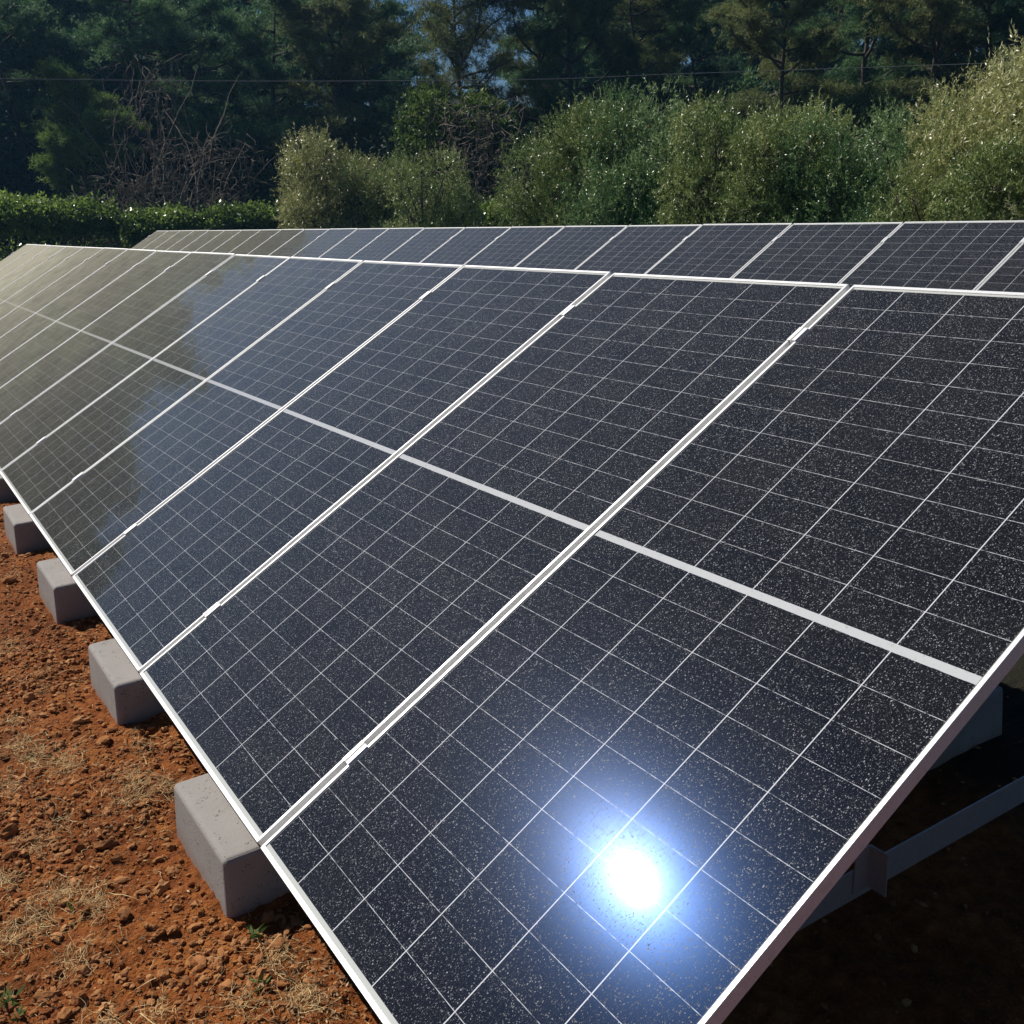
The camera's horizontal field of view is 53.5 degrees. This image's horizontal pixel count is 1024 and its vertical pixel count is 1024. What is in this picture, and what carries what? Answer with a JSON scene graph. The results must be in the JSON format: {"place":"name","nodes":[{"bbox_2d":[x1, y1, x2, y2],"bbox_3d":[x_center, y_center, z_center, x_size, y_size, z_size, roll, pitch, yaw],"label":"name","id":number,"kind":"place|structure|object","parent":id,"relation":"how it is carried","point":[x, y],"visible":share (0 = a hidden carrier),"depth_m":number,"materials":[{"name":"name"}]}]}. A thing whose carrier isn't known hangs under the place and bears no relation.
{"place":"outdoors","nodes":[
{"label":"outdoors","id":0,"kind":"place"},
{"bbox_2d":[6,0,976,162],"label":"sky","id":1,"kind":"structure","parent":0,"point":[474,55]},
{"bbox_2d":[0,62,1007,80],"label":"overhead cable","id":2,"kind":"object","parent":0,"point":[538,79],"visible":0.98,"depth_m":28.82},
{"bbox_2d":[0,243,1023,1023],"bbox_3d":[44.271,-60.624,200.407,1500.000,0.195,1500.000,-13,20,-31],"label":"ground","id":3,"kind":"structure","parent":0,"point":[856,961],"depth_m":2.40,"materials":[{"name":"red soil"}]},
{"bbox_2d":[0,474,17,502],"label":"concrete block","id":4,"kind":"structure","parent":3,"relation":"on","point":[7,494],"depth_m":6.18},
{"bbox_2d":[0,823,17,838],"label":"soil clod","id":5,"kind":"object","parent":3,"relation":"on","point":[9,830],"visible":0.99,"depth_m":2.78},
{"bbox_2d":[1,576,17,582],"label":"soil clod","id":6,"kind":"object","parent":3,"relation":"on","point":[9,579],"visible":1,"depth_m":4.78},
{"bbox_2d":[0,849,21,859],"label":"soil clod","id":7,"kind":"object","parent":3,"relation":"on","point":[7,855],"visible":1,"depth_m":2.67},
{"bbox_2d":[0,984,24,1006],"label":"weed","id":8,"kind":"object","parent":3,"relation":"on","point":[6,1000],"visible":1,"depth_m":2.21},
{"bbox_2d":[3,504,50,553],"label":"concrete block","id":9,"kind":"structure","parent":3,"relation":"on","point":[24,534],"depth_m":5.25,"materials":[{"name":"concrete"}]},
{"bbox_2d":[0,88,53,194],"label":"pine tree","id":10,"kind":"object","parent":3,"relation":"on","point":[4,100],"visible":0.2,"depth_m":44.31,"materials":[{"name":"green plant"}]},
{"bbox_2d":[32,991,61,1002],"bbox_3d":[-1.016,1.059,2.218,0.062,0.024,0.021,-8,18,-19],"label":"soil clod","id":11,"kind":"object","parent":3,"relation":"on","point":[47,995],"visible":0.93,"depth_m":2.21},
{"bbox_2d":[0,0,109,244],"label":"pine tree","id":12,"kind":"object","parent":3,"relation":"on","point":[19,14],"visible":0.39,"depth_m":44.07,"materials":[{"name":"green plant"}]},
{"bbox_2d":[0,186,134,259],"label":"hedge","id":13,"kind":"object","parent":3,"relation":"on","point":[40,216],"visible":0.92,"depth_m":30.32,"materials":[{"name":"green plant"}]},
{"bbox_2d":[37,557,98,624],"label":"concrete block","id":14,"kind":"structure","parent":3,"relation":"on","point":[63,596],"depth_m":4.33,"materials":[{"name":"concrete"}]},
{"bbox_2d":[71,989,86,1006],"bbox_3d":[-0.936,1.053,2.197,0.031,0.029,0.038,-13,20,-31],"label":"soil clod","id":15,"kind":"object","parent":3,"relation":"on","point":[79,1001],"visible":0.99,"depth_m":2.19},
{"bbox_2d":[72,716,90,724],"bbox_3d":[-1.431,0.692,3.376,0.058,0.026,0.027,-13,20,-31],"label":"soil clod","id":16,"kind":"object","parent":3,"relation":"on","point":[79,720],"visible":1,"depth_m":3.37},
{"bbox_2d":[20,55,152,246],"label":"pine tree","id":17,"kind":"object","parent":3,"relation":"on","point":[55,138],"visible":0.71,"depth_m":40.56,"materials":[{"name":"green plant"}]},
{"bbox_2d":[94,839,117,849],"bbox_3d":[-1.089,0.891,2.727,0.060,0.026,0.026,-13,20,-31],"label":"soil clod","id":18,"kind":"object","parent":3,"relation":"on","point":[104,844],"visible":1,"depth_m":2.72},
{"bbox_2d":[117,906,130,921],"bbox_3d":[-0.932,0.964,2.442,0.034,0.027,0.048,-13,20,-31],"label":"soil clod","id":19,"kind":"object","parent":3,"relation":"on","point":[123,912],"visible":1,"depth_m":2.43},
{"bbox_2d":[88,638,164,724],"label":"concrete block","id":20,"kind":"structure","parent":3,"relation":"on","point":[125,694],"depth_m":3.41,"materials":[{"name":"concrete"}]},
{"bbox_2d":[14,0,254,213],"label":"pine tree","id":21,"kind":"object","parent":3,"relation":"on","point":[102,29],"visible":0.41,"depth_m":44.51,"materials":[{"name":"green plant"}]},
{"bbox_2d":[55,139,219,248],"bbox_3d":[-12.759,-10.370,34.424,5.766,4.300,3.500,-4,17,-3],"label":"dead shrub","id":22,"kind":"object","parent":3,"relation":"on","point":[131,192],"visible":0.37,"depth_m":34.52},
{"bbox_2d":[62,45,297,212],"bbox_3d":[-11.321,-12.162,34.926,6.217,7.311,8.049,1,17,12],"label":"dead shrub","id":23,"kind":"object","parent":3,"relation":"on","point":[148,97],"visible":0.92,"depth_m":34.81,"materials":[{"name":"plant"}]},
{"bbox_2d":[0,501,380,1023],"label":"dry grass","id":24,"kind":"structure","parent":3,"relation":"on","point":[100,897],"depth_m":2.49,"materials":[{"name":"plant"}]},
{"bbox_2d":[113,115,275,214],"bbox_3d":[-11.281,-11.507,36.359,5.256,5.234,3.749,-13,20,-31],"label":"dead shrub","id":25,"kind":"object","parent":3,"relation":"on","point":[214,176],"visible":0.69,"depth_m":36.42,"materials":[{"name":"plant"}]},
{"bbox_2d":[120,0,269,213],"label":"pine tree","id":26,"kind":"object","parent":3,"relation":"on","point":[202,42],"visible":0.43,"depth_m":44.40,"materials":[{"name":"green plant"}]},
{"bbox_2d":[218,979,236,993],"bbox_3d":[-0.622,1.037,2.222,0.032,0.021,0.038,12,22,40],"label":"soil clod","id":27,"kind":"object","parent":3,"relation":"on","point":[226,985],"visible":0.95,"depth_m":2.21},
{"bbox_2d":[174,773,290,917],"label":"concrete block","id":28,"kind":"structure","parent":3,"relation":"on","point":[233,865],"depth_m":2.49,"materials":[{"name":"concrete"}]},
{"bbox_2d":[798,776,1023,930],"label":"panel rack","id":29,"kind":"object","parent":28,"relation":"on","point":[875,869],"visible":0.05,"depth_m":2.31,"materials":[{"name":"metal"}]},
{"bbox_2d":[0,244,36,269],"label":"solar panel","id":30,"kind":"object","parent":29,"relation":"attached to","point":[13,256],"visible":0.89,"depth_m":15.57,"materials":[{"name":"glass"}]},
{"bbox_2d":[0,245,51,279],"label":"solar panel","id":31,"kind":"object","parent":29,"relation":"attached to","point":[24,258],"visible":0.87,"depth_m":14.61,"materials":[{"name":"glass"}]},
{"bbox_2d":[0,245,65,290],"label":"solar panel","id":32,"kind":"object","parent":29,"relation":"attached to","point":[26,267],"visible":0.85,"depth_m":13.65,"materials":[{"name":"glass"}]},
{"bbox_2d":[0,246,82,303],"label":"solar panel","id":33,"kind":"object","parent":29,"relation":"attached to","point":[32,275],"visible":0.87,"depth_m":12.70,"materials":[{"name":"glass"}]},
{"bbox_2d":[0,247,102,318],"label":"solar panel","id":34,"kind":"object","parent":29,"relation":"attached to","point":[41,283],"visible":0.9,"depth_m":11.74,"materials":[{"name":"glass"}]},
{"bbox_2d":[0,248,127,337],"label":"solar panel","id":35,"kind":"object","parent":29,"relation":"attached to","point":[39,301],"visible":0.92,"depth_m":10.76,"materials":[{"name":"glass"}]},
{"bbox_2d":[0,249,156,359],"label":"solar panel","id":36,"kind":"object","parent":29,"relation":"attached to","point":[45,317],"visible":0.92,"depth_m":9.79,"materials":[{"name":"glass"}]},
{"bbox_2d":[0,250,190,387],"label":"solar panel","id":37,"kind":"object","parent":29,"relation":"attached to","point":[62,330],"visible":0.88,"depth_m":8.83,"materials":[{"name":"glass"}]},
{"bbox_2d":[0,252,235,423],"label":"solar panel","id":38,"kind":"object","parent":29,"relation":"attached to","point":[77,350],"visible":0.93,"depth_m":7.85,"materials":[{"name":"glass"}]},
{"bbox_2d":[0,254,289,470],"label":"solar panel","id":39,"kind":"object","parent":29,"relation":"attached to","point":[48,412],"visible":0.83,"depth_m":6.89,"materials":[{"name":"glass"}]},
{"bbox_2d":[0,257,362,513],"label":"solar panel","id":40,"kind":"object","parent":29,"relation":"on","point":[43,471],"visible":0.91,"depth_m":5.93,"materials":[{"name":"glass"}]},
{"bbox_2d":[29,261,463,575],"bbox_3d":[-1.348,-0.585,5.073,2.279,0.040,1.160,-42,32,-17],"label":"solar panel","id":41,"kind":"object","parent":29,"relation":"on","point":[83,520],"visible":0.93,"depth_m":4.98,"materials":[{"name":"glass"}]},
{"bbox_2d":[72,265,611,672],"bbox_3d":[-0.724,-0.329,4.136,2.279,0.041,1.160,-42,32,-17],"label":"solar panel","id":42,"kind":"object","parent":29,"relation":"on","point":[158,582],"visible":0.9,"depth_m":4.02,"materials":[{"name":"glass"}]},
{"bbox_2d":[140,273,849,845],"bbox_3d":[-0.099,-0.073,3.200,2.279,0.041,1.160,-42,32,-17],"label":"solar panel","id":43,"kind":"object","parent":29,"relation":"on","point":[284,683],"visible":0.89,"depth_m":3.06,"materials":[{"name":"glass"}]},
{"bbox_2d":[261,285,1023,1023],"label":"solar panel","id":44,"kind":"object","parent":29,"relation":"attached to","point":[673,737],"visible":1,"depth_m":2.10,"materials":[{"name":"glass"}]},
{"bbox_2d":[119,196,363,248],"bbox_3d":[-8.982,-9.389,34.525,8.624,2.682,2.262,-10,18,-23],"label":"hedge","id":45,"kind":"object","parent":3,"relation":"on","point":[235,216],"visible":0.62,"depth_m":33.37,"materials":[{"name":"green plant"}]},
{"bbox_2d":[242,923,268,937],"bbox_3d":[-0.599,0.974,2.355,0.061,0.020,0.051,-1,17,6],"label":"weed","id":46,"kind":"object","parent":3,"relation":"on","point":[251,929],"visible":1,"depth_m":2.37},
{"bbox_2d":[166,0,366,210],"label":"pine tree","id":47,"kind":"object","parent":3,"relation":"on","point":[269,77],"visible":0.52,"depth_m":43.88,"materials":[{"name":"green plant"}]},
{"bbox_2d":[248,0,420,194],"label":"pine tree","id":48,"kind":"object","parent":3,"relation":"on","point":[332,13],"visible":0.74,"depth_m":42.76,"materials":[{"name":"green plant"}]},
{"bbox_2d":[269,117,401,228],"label":"olive tree","id":49,"kind":"object","parent":3,"relation":"on","point":[316,206],"visible":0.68,"depth_m":28.34,"materials":[{"name":"green plant"}]},
{"bbox_2d":[317,0,425,203],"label":"pine tree","id":50,"kind":"object","parent":3,"relation":"on","point":[380,84],"visible":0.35,"depth_m":44.52,"materials":[{"name":"green plant"}]},
{"bbox_2d":[322,150,425,228],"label":"olive tree","id":51,"kind":"object","parent":3,"relation":"on","point":[376,222],"visible":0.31,"depth_m":27.97,"materials":[{"name":"green plant"}]},
{"bbox_2d":[371,141,489,227],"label":"olive tree","id":52,"kind":"object","parent":3,"relation":"on","point":[452,199],"visible":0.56,"depth_m":26.18,"materials":[{"name":"green plant"}]},
{"bbox_2d":[389,0,529,118],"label":"pine tree","id":53,"kind":"object","parent":3,"relation":"on","point":[453,43],"visible":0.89,"depth_m":39.18,"materials":[{"name":"green plant"}]},
{"bbox_2d":[388,78,536,226],"bbox_3d":[-1.582,-11.564,34.276,5.603,5.905,5.468,10,21,35],"label":"broadleaf tree","id":54,"kind":"object","parent":3,"relation":"on","point":[427,95],"visible":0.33,"depth_m":33.21,"materials":[{"name":"green plant"}]},
{"bbox_2d":[381,80,559,223],"bbox_3d":[-1.355,-10.281,30.874,5.696,5.238,3.947,-2,17,1],"label":"dead shrub","id":55,"kind":"object","parent":3,"relation":"on","point":[471,151],"visible":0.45,"depth_m":30.96,"materials":[{"name":"plant"}]},
{"bbox_2d":[463,190,519,226],"bbox_3d":[-0.603,-8.220,29.640,1.803,2.296,2.235,-2,17,3],"label":"hedge","id":56,"kind":"object","parent":3,"relation":"on","point":[489,214],"visible":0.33,"depth_m":29.08,"materials":[{"name":"green plant"}]},
{"bbox_2d":[0,70,1022,259],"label":"undergrowth","id":57,"kind":"object","parent":3,"relation":"on","point":[8,164],"visible":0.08,"depth_m":44.03,"materials":[{"name":"green plant"}]},
{"bbox_2d":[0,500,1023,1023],"bbox_3d":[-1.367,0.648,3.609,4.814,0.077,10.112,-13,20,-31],"label":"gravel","id":58,"kind":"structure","parent":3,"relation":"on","point":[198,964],"depth_m":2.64,"materials":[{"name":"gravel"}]},
{"bbox_2d":[0,0,1023,252],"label":"forest","id":59,"kind":"object","parent":3,"relation":"on","point":[18,44],"visible":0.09,"depth_m":52.49,"materials":[{"name":"plant"}]},
{"bbox_2d":[474,0,600,184],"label":"pine tree","id":60,"kind":"object","parent":3,"relation":"on","point":[556,6],"visible":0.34,"depth_m":39.93,"materials":[{"name":"green plant"}]},
{"bbox_2d":[484,123,607,226],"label":"olive tree","id":61,"kind":"object","parent":3,"relation":"on","point":[519,186],"visible":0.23,"depth_m":19.57,"materials":[{"name":"green plant"}]},
{"bbox_2d":[482,0,680,172],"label":"pine tree","id":62,"kind":"object","parent":3,"relation":"on","point":[549,71],"visible":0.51,"depth_m":39.04,"materials":[{"name":"green plant"}]},
{"bbox_2d":[517,87,671,226],"bbox_3d":[1.532,-5.947,18.950,3.398,3.781,3.139,1,17,12],"label":"olive tree","id":63,"kind":"object","parent":3,"relation":"on","point":[577,116],"visible":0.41,"depth_m":18.54,"materials":[{"name":"green plant"}]},
{"bbox_2d":[553,66,711,225],"bbox_3d":[2.108,-5.787,17.805,3.131,4.084,3.432,-14,20,-33],"label":"olive tree","id":64,"kind":"object","parent":3,"relation":"on","point":[641,197],"visible":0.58,"depth_m":17.37,"materials":[{"name":"green plant"}]},
{"bbox_2d":[575,0,716,180],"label":"pine tree","id":65,"kind":"object","parent":3,"relation":"on","point":[637,11],"visible":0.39,"depth_m":40.25,"materials":[{"name":"green plant"}]},
{"bbox_2d":[627,100,750,224],"bbox_3d":[2.984,-5.181,17.027,2.652,3.259,2.390,-15,21,-35],"label":"olive tree","id":66,"kind":"object","parent":3,"relation":"on","point":[657,142],"visible":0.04,"depth_m":16.51,"materials":[{"name":"green plant"}]},
{"bbox_2d":[646,0,762,206],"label":"pine tree","id":67,"kind":"object","parent":3,"relation":"on","point":[689,11],"visible":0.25,"depth_m":41.33,"materials":[{"name":"green plant"}]},
{"bbox_2d":[647,82,822,224],"bbox_3d":[3.521,-4.976,16.044,2.938,3.341,3.002,6,19,25],"label":"olive tree","id":68,"kind":"object","parent":3,"relation":"on","point":[703,172],"visible":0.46,"depth_m":15.48,"materials":[{"name":"green plant"}]},
{"bbox_2d":[693,0,864,196],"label":"pine tree","id":69,"kind":"object","parent":3,"relation":"on","point":[757,22],"visible":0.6,"depth_m":33.87,"materials":[{"name":"green plant"}]},
{"bbox_2d":[695,85,887,223],"bbox_3d":[4.058,-4.495,14.835,2.811,3.127,2.596,-14,20,-34],"label":"olive tree","id":70,"kind":"object","parent":3,"relation":"on","point":[756,125],"visible":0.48,"depth_m":14.30,"materials":[{"name":"green plant"}]},
{"bbox_2d":[748,95,915,223],"bbox_3d":[4.720,-4.190,13.938,2.648,2.981,2.416,-4,17,-6],"label":"olive tree","id":71,"kind":"object","parent":3,"relation":"on","point":[841,153],"visible":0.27,"depth_m":13.79,"materials":[{"name":"green plant"}]},
{"bbox_2d":[763,0,989,215],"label":"pine tree","id":72,"kind":"object","parent":3,"relation":"on","point":[852,70],"visible":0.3,"depth_m":36.58,"materials":[{"name":"green plant"}]},
{"bbox_2d":[835,69,994,222],"bbox_3d":[5.163,-3.996,12.997,2.544,3.127,2.293,-12,19,-29],"label":"olive tree","id":73,"kind":"object","parent":3,"relation":"on","point":[899,120],"visible":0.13,"depth_m":12.63,"materials":[{"name":"green plant"}]},
{"bbox_2d":[824,0,1021,221],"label":"pine tree","id":74,"kind":"object","parent":3,"relation":"on","point":[938,20],"visible":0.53,"depth_m":33.23,"materials":[{"name":"green plant"}]},
{"bbox_2d":[862,124,1013,222],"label":"olive tree","id":75,"kind":"object","parent":3,"relation":"on","point":[915,207],"visible":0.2,"depth_m":11.55,"materials":[{"name":"green plant"}]},
{"bbox_2d":[885,0,1023,187],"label":"pine tree","id":76,"kind":"object","parent":3,"relation":"on","point":[1005,24],"visible":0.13,"depth_m":34.18,"materials":[{"name":"green plant"}]},
{"bbox_2d":[886,28,1023,221],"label":"olive tree","id":77,"kind":"object","parent":3,"relation":"on","point":[961,139],"visible":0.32,"depth_m":11.55,"materials":[{"name":"green plant"}]},
{"bbox_2d":[928,685,1002,770],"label":"concrete block","id":78,"kind":"structure","parent":3,"relation":"on","point":[983,723],"depth_m":3.03,"materials":[{"name":"concrete"}]},
{"bbox_2d":[924,120,1023,221],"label":"olive tree","id":79,"kind":"object","parent":3,"relation":"on","point":[981,194],"visible":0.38,"depth_m":9.91,"materials":[{"name":"green plant"}]},
{"bbox_2d":[937,19,1023,220],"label":"olive tree","id":80,"kind":"object","parent":3,"relation":"on","point":[1007,94],"visible":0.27,"depth_m":10.30,"materials":[{"name":"green plant"}]},
{"bbox_2d":[976,8,1023,147],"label":"pine tree","id":81,"kind":"object","parent":3,"relation":"on","point":[980,33],"visible":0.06,"depth_m":34.85,"materials":[{"name":"green plant"}]},
{"bbox_3d":[-2.932,-3.693,15.881,2.000,1.087,26.606,-13,20,-31],"label":"panel rack","id":82,"kind":"object","parent":3,"relation":"on","visible":0},
{"bbox_2d":[131,231,166,248],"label":"solar panel","id":83,"kind":"object","parent":82,"relation":"attached to","point":[149,239],"visible":0.29,"depth_m":26.22,"materials":[{"name":"glass"}]},
{"bbox_2d":[142,230,180,249],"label":"solar panel","id":84,"kind":"object","parent":82,"relation":"attached to","point":[159,241],"visible":0.32,"depth_m":25.27,"materials":[{"name":"glass"}]},
{"bbox_2d":[154,230,193,250],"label":"solar panel","id":85,"kind":"object","parent":82,"relation":"attached to","point":[173,240],"visible":0.38,"depth_m":24.33,"materials":[{"name":"glass"}]},
{"bbox_2d":[166,230,208,250],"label":"solar panel","id":86,"kind":"object","parent":82,"relation":"attached to","point":[187,240],"visible":0.36,"depth_m":23.39,"materials":[{"name":"glass"}]},
{"bbox_2d":[181,230,224,251],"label":"solar panel","id":87,"kind":"object","parent":82,"relation":"attached to","point":[202,240],"visible":0.31,"depth_m":22.46,"materials":[{"name":"glass"}]},
{"bbox_2d":[195,230,241,252],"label":"solar panel","id":88,"kind":"object","parent":82,"relation":"attached to","point":[218,241],"visible":0.38,"depth_m":21.54,"materials":[{"name":"glass"}]},
{"bbox_2d":[211,230,259,252],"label":"solar panel","id":89,"kind":"object","parent":82,"relation":"attached to","point":[235,241],"visible":0.34,"depth_m":20.60,"materials":[{"name":"glass"}]},
{"bbox_2d":[230,229,281,254],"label":"solar panel","id":90,"kind":"object","parent":82,"relation":"attached to","point":[253,242],"visible":0.32,"depth_m":19.65,"materials":[{"name":"glass"}]},
{"bbox_2d":[247,229,303,255],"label":"solar panel","id":91,"kind":"object","parent":82,"relation":"attached to","point":[273,243],"visible":0.34,"depth_m":18.71,"materials":[{"name":"glass"}]},
{"bbox_2d":[269,229,328,256],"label":"solar panel","id":92,"kind":"object","parent":82,"relation":"attached to","point":[300,241],"visible":0.29,"depth_m":17.78,"materials":[{"name":"glass"}]},
{"bbox_2d":[292,228,357,257],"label":"solar panel","id":93,"kind":"object","parent":82,"relation":"attached to","point":[324,243],"visible":0.3,"depth_m":16.82,"materials":[{"name":"glass"}]},
{"bbox_2d":[319,228,388,259],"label":"solar panel","id":94,"kind":"object","parent":82,"relation":"attached to","point":[352,244],"visible":0.28,"depth_m":15.90,"materials":[{"name":"glass"}]},
{"bbox_2d":[348,228,424,260],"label":"solar panel","id":95,"kind":"object","parent":82,"relation":"attached to","point":[385,244],"visible":0.35,"depth_m":14.96,"materials":[{"name":"glass"}]},
{"bbox_2d":[383,227,464,262],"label":"solar panel","id":96,"kind":"object","parent":82,"relation":"attached to","point":[422,245],"visible":0.32,"depth_m":14.02,"materials":[{"name":"glass"}]},
{"bbox_2d":[420,227,510,264],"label":"solar panel","id":97,"kind":"object","parent":82,"relation":"attached to","point":[464,245],"visible":0.3,"depth_m":13.09,"materials":[{"name":"glass"}]},
{"bbox_2d":[464,226,564,266],"bbox_3d":[-0.497,-2.716,11.976,2.279,0.040,1.160,-42,32,-17],"label":"solar panel","id":98,"kind":"object","parent":82,"relation":"attached to","point":[513,246],"visible":0.31,"depth_m":12.14,"materials":[{"name":"glass"}]},
{"bbox_2d":[516,225,627,269],"bbox_3d":[0.128,-2.460,11.039,2.279,0.041,1.160,-42,32,-17],"label":"solar panel","id":99,"kind":"object","parent":82,"relation":"attached to","point":[570,247],"visible":0.35,"depth_m":11.20,"materials":[{"name":"glass"}]},
{"bbox_2d":[576,224,701,273],"bbox_3d":[0.752,-2.205,10.104,2.279,0.039,1.160,-42,32,-17],"label":"solar panel","id":100,"kind":"object","parent":82,"relation":"attached to","point":[637,249],"visible":0.31,"depth_m":10.27,"materials":[{"name":"glass"}]},
{"bbox_2d":[646,223,792,278],"bbox_3d":[1.375,-1.951,9.165,2.279,0.040,1.160,-42,32,-17],"label":"solar panel","id":101,"kind":"object","parent":82,"relation":"attached to","point":[731,251],"visible":0.35,"depth_m":9.32,"materials":[{"name":"glass"}]},
{"bbox_2d":[732,222,902,283],"bbox_3d":[2.000,-1.694,8.230,2.279,0.041,1.160,-42,32,-17],"label":"solar panel","id":102,"kind":"object","parent":82,"relation":"attached to","point":[837,253],"visible":0.38,"depth_m":8.38,"materials":[{"name":"glass"}]},
{"bbox_2d":[840,220,1023,289],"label":"solar panel","id":103,"kind":"object","parent":82,"relation":"attached to","point":[965,255],"visible":0.3,"depth_m":7.45,"materials":[{"name":"glass"}]},
{"bbox_2d":[976,238,1023,292],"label":"solar panel","id":104,"kind":"object","parent":82,"relation":"attached to","point":[1007,275],"visible":0.12,"depth_m":6.86,"materials":[{"name":"glass"}]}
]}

